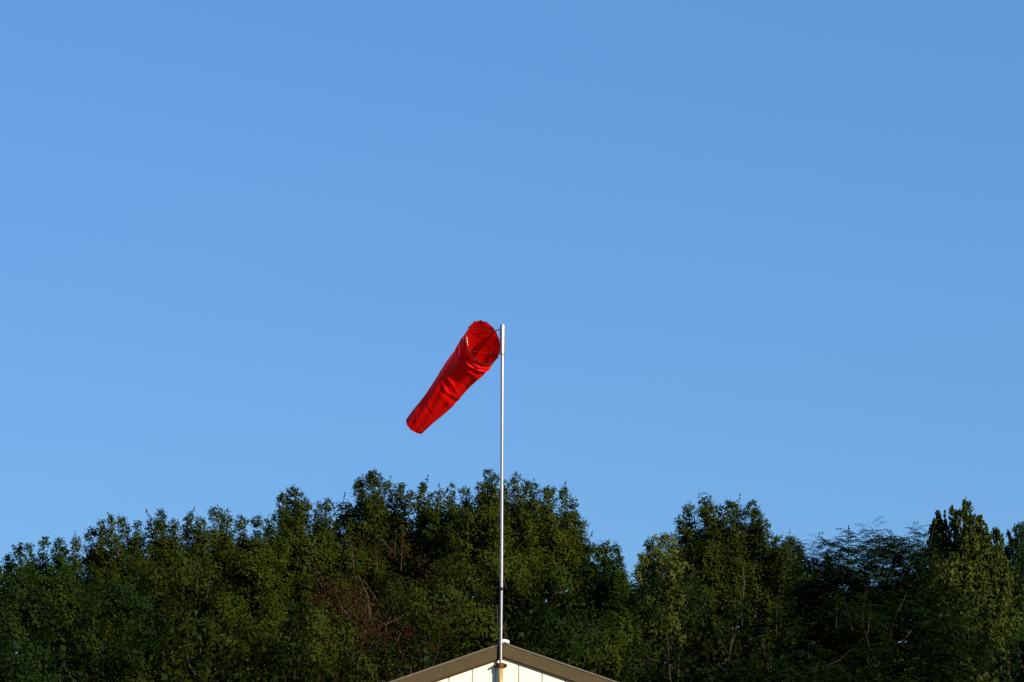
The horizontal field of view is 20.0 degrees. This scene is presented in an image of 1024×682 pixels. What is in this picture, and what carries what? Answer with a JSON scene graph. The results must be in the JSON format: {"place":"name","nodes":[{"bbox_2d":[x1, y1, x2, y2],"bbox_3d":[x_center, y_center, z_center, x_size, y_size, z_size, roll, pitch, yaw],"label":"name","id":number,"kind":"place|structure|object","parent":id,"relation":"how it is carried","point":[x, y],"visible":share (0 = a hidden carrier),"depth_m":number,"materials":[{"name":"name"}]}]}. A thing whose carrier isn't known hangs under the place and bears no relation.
{"place":"outdoors","nodes":[
{"label":"outdoors","id":0,"kind":"place"},
{"bbox_2d":[0,0,1023,652],"label":"sky","id":1,"kind":"structure","parent":0,"point":[770,253],"materials":[{"name":"blue"}]},
{"label":"ground","id":2,"kind":"structure","parent":0,"visible":0},
{"bbox_2d":[0,535,111,681],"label":"maple tree","id":3,"kind":"object","parent":2,"relation":"on","point":[58,584],"visible":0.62,"depth_m":79.12,"materials":[{"name":"green plant"}]},
{"bbox_2d":[0,571,175,681],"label":"maple tree","id":4,"kind":"object","parent":2,"relation":"on","point":[129,604],"visible":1,"depth_m":66.95,"materials":[{"name":"green plant"}]},
{"bbox_2d":[20,615,204,681],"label":"broadleaf tree","id":5,"kind":"object","parent":2,"relation":"on","point":[81,661],"visible":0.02,"depth_m":95.12,"materials":[{"name":"green plant"}]},
{"bbox_2d":[65,505,294,681],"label":"maple tree","id":6,"kind":"object","parent":2,"relation":"on","point":[250,569],"visible":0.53,"depth_m":81.66,"materials":[{"name":"green plant"}]},
{"bbox_2d":[78,544,320,681],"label":"maple tree","id":7,"kind":"object","parent":2,"relation":"on","point":[153,576],"visible":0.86,"depth_m":68.45,"materials":[{"name":"green plant"}]},
{"bbox_2d":[151,541,336,681],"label":"broadleaf tree","id":8,"kind":"object","parent":2,"relation":"on","point":[262,663],"visible":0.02,"depth_m":96.08,"materials":[{"name":"green plant"}]},
{"bbox_2d":[222,483,381,681],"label":"maple tree","id":9,"kind":"object","parent":2,"relation":"on","point":[296,540],"visible":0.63,"depth_m":83.48,"materials":[{"name":"green plant"}]},
{"bbox_2d":[248,596,369,681],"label":"maple tree","id":10,"kind":"object","parent":2,"relation":"on","point":[317,616],"visible":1,"depth_m":65.33,"materials":[{"name":"green plant"}]},
{"bbox_2d":[270,502,474,681],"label":"broadleaf tree","id":11,"kind":"object","parent":2,"relation":"on","point":[336,525],"visible":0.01,"depth_m":96.17,"materials":[{"name":"green plant"}]},
{"bbox_2d":[292,526,472,681],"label":"dying tree","id":12,"kind":"object","parent":2,"relation":"on","point":[389,631],"visible":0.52,"depth_m":69.01,"materials":[{"name":"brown plant"}]},
{"bbox_2d":[319,469,471,681],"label":"maple tree","id":13,"kind":"object","parent":2,"relation":"on","point":[383,520],"visible":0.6,"depth_m":83.69,"materials":[{"name":"green plant"}]},
{"bbox_2d":[334,577,477,681],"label":"maple tree","id":14,"kind":"object","parent":2,"relation":"on","point":[415,604],"visible":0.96,"depth_m":65.35,"materials":[{"name":"green plant"}]},
{"bbox_2d":[385,469,595,678],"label":"maple tree","id":15,"kind":"object","parent":2,"relation":"on","point":[533,529],"visible":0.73,"depth_m":81.73,"materials":[{"name":"green plant"}]},
{"bbox_2d":[408,508,578,665],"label":"broadleaf tree","id":16,"kind":"object","parent":2,"relation":"on","point":[520,609],"visible":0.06,"depth_m":96.76,"materials":[{"name":"green plant"}]},
{"bbox_2d":[390,639,616,681],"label":"shed","id":17,"kind":"structure","parent":2,"relation":"on","point":[523,665],"depth_m":31.89,"materials":[{"name":"beige paint"}]},
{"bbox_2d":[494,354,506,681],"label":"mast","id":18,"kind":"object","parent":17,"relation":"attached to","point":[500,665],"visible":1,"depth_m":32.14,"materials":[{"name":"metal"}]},
{"bbox_2d":[406,320,504,433],"bbox_3d":[-0.650,0.415,32.831,0.526,1.192,1.342,9,-14,-39],"label":"windsock","id":19,"kind":"object","parent":18,"relation":"attached to","point":[474,356],"visible":1,"depth_m":32.69,"materials":[{"name":"fabric"}]},
{"bbox_2d":[429,552,626,680],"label":"maple tree","id":20,"kind":"object","parent":2,"relation":"on","point":[593,658],"visible":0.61,"depth_m":69.41,"materials":[{"name":"green plant"}]},
{"bbox_2d":[514,604,610,675],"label":"maple tree","id":21,"kind":"object","parent":2,"relation":"on","point":[534,645],"visible":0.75,"depth_m":66.72,"materials":[{"name":"green plant"}]},
{"bbox_2d":[515,601,686,681],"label":"broadleaf tree","id":22,"kind":"object","parent":2,"relation":"on","point":[532,605],"visible":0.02,"depth_m":95.79,"materials":[{"name":"green plant"}]},
{"bbox_2d":[527,530,678,681],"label":"maple tree","id":23,"kind":"object","parent":2,"relation":"on","point":[614,581],"visible":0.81,"depth_m":77.71,"materials":[{"name":"green plant"}]},
{"bbox_2d":[579,570,743,681],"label":"maple tree","id":24,"kind":"object","parent":2,"relation":"on","point":[694,599],"visible":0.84,"depth_m":69.81,"materials":[{"name":"green plant"}]},
{"bbox_2d":[622,531,704,681],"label":"ash tree","id":25,"kind":"object","parent":2,"relation":"on","point":[648,566],"visible":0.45,"depth_m":78.68,"materials":[{"name":"green plant"}]},
{"bbox_2d":[638,579,801,681],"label":"broadleaf tree","id":26,"kind":"object","parent":2,"relation":"on","point":[742,630],"visible":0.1,"depth_m":96.62,"materials":[{"name":"green plant"}]},
{"bbox_2d":[635,492,820,681],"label":"maple tree","id":27,"kind":"object","parent":2,"relation":"on","point":[745,562],"visible":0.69,"depth_m":79.61,"materials":[{"name":"green plant"}]},
{"bbox_2d":[693,587,896,681],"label":"locust tree","id":28,"kind":"object","parent":2,"relation":"on","point":[776,668],"visible":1,"depth_m":67.47,"materials":[{"name":"green plant"}]},
{"bbox_2d":[743,529,872,681],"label":"poplar tree","id":29,"kind":"object","parent":2,"relation":"on","point":[799,552],"visible":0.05,"depth_m":81.78,"materials":[{"name":"green plant"}]},
{"bbox_2d":[718,553,920,681],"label":"broadleaf tree","id":30,"kind":"object","parent":2,"relation":"on","point":[845,671],"visible":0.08,"depth_m":95.37,"materials":[{"name":"green plant"}]},
{"bbox_2d":[745,516,1023,681],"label":"locust tree","id":31,"kind":"object","parent":2,"relation":"on","point":[907,606],"visible":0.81,"depth_m":73.26,"materials":[{"name":"green plant"}]},
{"bbox_2d":[881,497,1023,681],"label":"willow tree","id":32,"kind":"object","parent":2,"relation":"on","point":[980,554],"visible":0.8,"depth_m":77.66,"materials":[{"name":"green plant"}]},
{"bbox_2d":[887,561,1023,681],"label":"broadleaf tree","id":33,"kind":"object","parent":2,"relation":"on","point":[999,664],"visible":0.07,"depth_m":95.40,"materials":[{"name":"green plant"}]},
{"bbox_2d":[915,613,1023,680],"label":"broadleaf tree","id":34,"kind":"object","parent":2,"relation":"on","point":[1001,654],"visible":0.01,"depth_m":102.49,"materials":[{"name":"green plant"}]},
{"bbox_2d":[971,521,1023,681],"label":"willow tree","id":35,"kind":"object","parent":2,"relation":"on","point":[1016,555],"visible":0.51,"depth_m":79.74,"materials":[{"name":"green plant"}]},
{"bbox_2d":[986,628,1023,681],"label":"broadleaf tree","id":36,"kind":"object","parent":2,"relation":"on","point":[1008,674],"visible":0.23,"depth_m":96.53,"materials":[{"name":"green plant"}]}
]}

